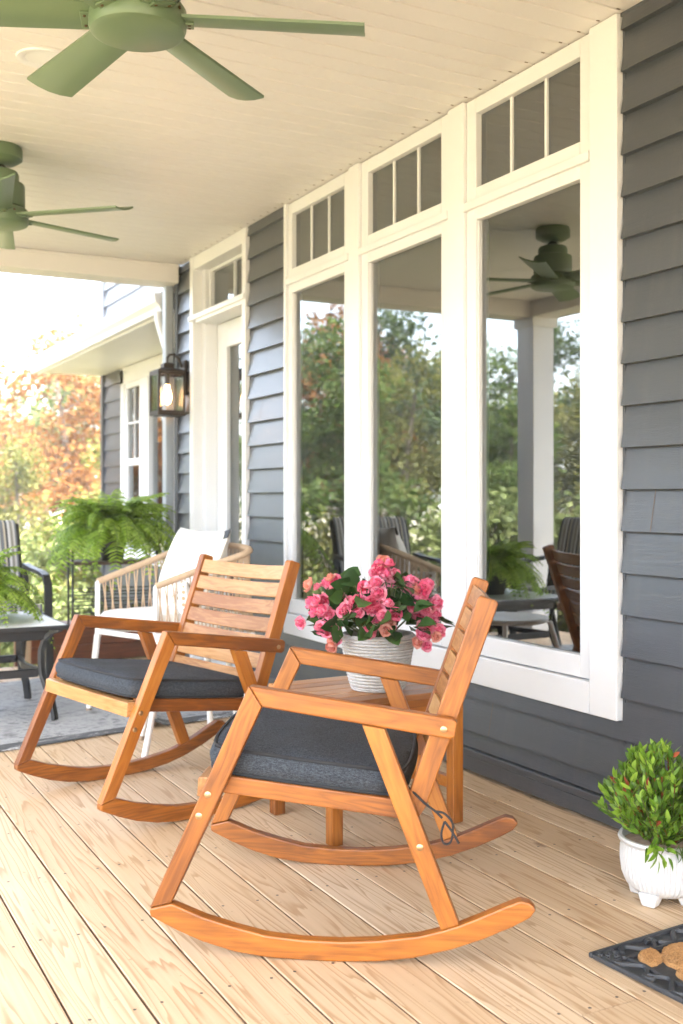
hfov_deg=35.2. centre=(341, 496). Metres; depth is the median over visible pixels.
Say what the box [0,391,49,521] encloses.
tree
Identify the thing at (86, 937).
deck
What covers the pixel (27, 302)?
sky
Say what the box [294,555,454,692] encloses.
potted begonia
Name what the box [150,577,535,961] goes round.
rocking chair
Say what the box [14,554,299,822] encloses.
rocking chair
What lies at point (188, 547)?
throw pillow
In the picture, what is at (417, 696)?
side table
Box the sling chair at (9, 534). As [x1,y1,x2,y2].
[0,520,53,677]
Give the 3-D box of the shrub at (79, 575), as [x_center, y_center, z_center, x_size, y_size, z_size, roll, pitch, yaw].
[-2.599,1.159,9.932,1.328,1.428,1.574,0,0,41]
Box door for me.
[217,316,241,610]
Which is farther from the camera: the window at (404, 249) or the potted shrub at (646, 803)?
the window at (404, 249)
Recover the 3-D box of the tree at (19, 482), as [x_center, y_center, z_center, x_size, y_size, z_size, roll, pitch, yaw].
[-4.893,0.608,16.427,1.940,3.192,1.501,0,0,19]
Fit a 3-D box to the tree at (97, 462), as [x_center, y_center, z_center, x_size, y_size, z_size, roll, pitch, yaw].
[-3.031,0.343,15.789,2.158,3.659,1.749,0,0,-22]
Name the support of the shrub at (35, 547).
on the ground
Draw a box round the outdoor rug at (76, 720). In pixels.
[0,678,232,751]
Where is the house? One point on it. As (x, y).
(400, 284)
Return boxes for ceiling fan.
[0,0,364,100]
[0,140,132,249]
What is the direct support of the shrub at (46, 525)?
on the ground
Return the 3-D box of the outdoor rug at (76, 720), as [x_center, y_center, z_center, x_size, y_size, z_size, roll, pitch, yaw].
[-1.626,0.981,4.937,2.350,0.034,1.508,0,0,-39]
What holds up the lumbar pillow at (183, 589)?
on the rope armchair at (155, 611)
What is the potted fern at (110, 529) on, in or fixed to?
on the plant stand
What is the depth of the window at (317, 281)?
5.04 m
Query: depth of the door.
6.30 m
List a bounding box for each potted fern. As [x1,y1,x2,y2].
[0,545,56,653]
[33,489,175,598]
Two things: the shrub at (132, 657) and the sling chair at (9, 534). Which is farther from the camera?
the shrub at (132, 657)
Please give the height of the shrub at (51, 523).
2.141 m
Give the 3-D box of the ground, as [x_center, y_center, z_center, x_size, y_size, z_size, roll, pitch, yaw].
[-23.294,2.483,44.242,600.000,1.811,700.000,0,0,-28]
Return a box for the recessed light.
[16,47,59,67]
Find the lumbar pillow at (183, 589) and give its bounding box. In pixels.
[170,580,189,614]
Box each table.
[0,611,68,720]
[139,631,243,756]
[269,676,462,845]
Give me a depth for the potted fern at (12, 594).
4.88 m
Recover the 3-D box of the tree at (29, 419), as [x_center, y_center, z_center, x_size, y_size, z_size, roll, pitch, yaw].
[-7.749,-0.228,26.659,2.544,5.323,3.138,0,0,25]
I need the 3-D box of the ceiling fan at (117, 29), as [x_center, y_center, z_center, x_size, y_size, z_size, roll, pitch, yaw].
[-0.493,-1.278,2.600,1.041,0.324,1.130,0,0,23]
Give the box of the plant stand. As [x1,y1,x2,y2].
[67,548,157,657]
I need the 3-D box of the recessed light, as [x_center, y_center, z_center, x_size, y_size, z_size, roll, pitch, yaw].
[-0.981,-1.439,3.526,0.170,0.010,0.170,0,0,-28]
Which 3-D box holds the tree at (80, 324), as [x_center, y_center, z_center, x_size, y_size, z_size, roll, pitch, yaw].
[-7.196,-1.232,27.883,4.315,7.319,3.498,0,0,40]
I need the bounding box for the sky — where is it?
[0,273,99,495]
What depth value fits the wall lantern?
6.51 m
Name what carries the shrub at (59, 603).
on the ground
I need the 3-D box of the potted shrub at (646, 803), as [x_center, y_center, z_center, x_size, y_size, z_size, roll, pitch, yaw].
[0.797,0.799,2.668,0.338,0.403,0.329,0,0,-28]
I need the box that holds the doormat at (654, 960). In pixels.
[589,924,682,1003]
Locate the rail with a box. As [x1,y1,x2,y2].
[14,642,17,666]
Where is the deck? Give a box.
[0,657,682,1023]
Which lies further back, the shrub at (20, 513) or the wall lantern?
the shrub at (20, 513)
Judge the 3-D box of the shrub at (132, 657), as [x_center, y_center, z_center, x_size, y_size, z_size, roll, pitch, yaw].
[-1.754,1.302,8.811,0.823,0.885,0.976,0,0,-36]
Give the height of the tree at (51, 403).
5.829 m
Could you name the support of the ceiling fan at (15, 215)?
hanging from the house
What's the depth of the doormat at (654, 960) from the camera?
2.30 m
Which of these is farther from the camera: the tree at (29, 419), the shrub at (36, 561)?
the tree at (29, 419)
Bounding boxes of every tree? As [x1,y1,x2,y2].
[0,307,99,476]
[0,318,99,522]
[0,384,62,532]
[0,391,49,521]
[0,433,52,546]
[12,373,99,511]
[62,437,99,523]
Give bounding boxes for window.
[121,354,161,565]
[286,171,347,615]
[358,114,447,646]
[463,34,588,678]
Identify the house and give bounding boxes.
[0,0,682,828]
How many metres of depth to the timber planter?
6.58 m
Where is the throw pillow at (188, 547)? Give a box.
[158,527,230,608]
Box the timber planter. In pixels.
[25,620,145,664]
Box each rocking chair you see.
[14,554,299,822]
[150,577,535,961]
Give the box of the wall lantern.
[149,353,187,416]
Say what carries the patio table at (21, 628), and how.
on the outdoor rug at (76, 720)
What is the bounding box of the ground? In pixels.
[24,509,617,828]
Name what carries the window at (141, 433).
in the house
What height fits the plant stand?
0.690 m
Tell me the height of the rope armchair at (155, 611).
0.789 m
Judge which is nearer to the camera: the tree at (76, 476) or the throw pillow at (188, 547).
the throw pillow at (188, 547)
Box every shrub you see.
[0,493,89,578]
[0,578,103,667]
[7,531,61,651]
[8,565,123,664]
[19,508,94,577]
[21,524,99,597]
[25,521,63,541]
[117,600,145,658]
[591,738,682,907]
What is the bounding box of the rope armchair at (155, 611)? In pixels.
[86,542,255,725]
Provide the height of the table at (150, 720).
0.452 m

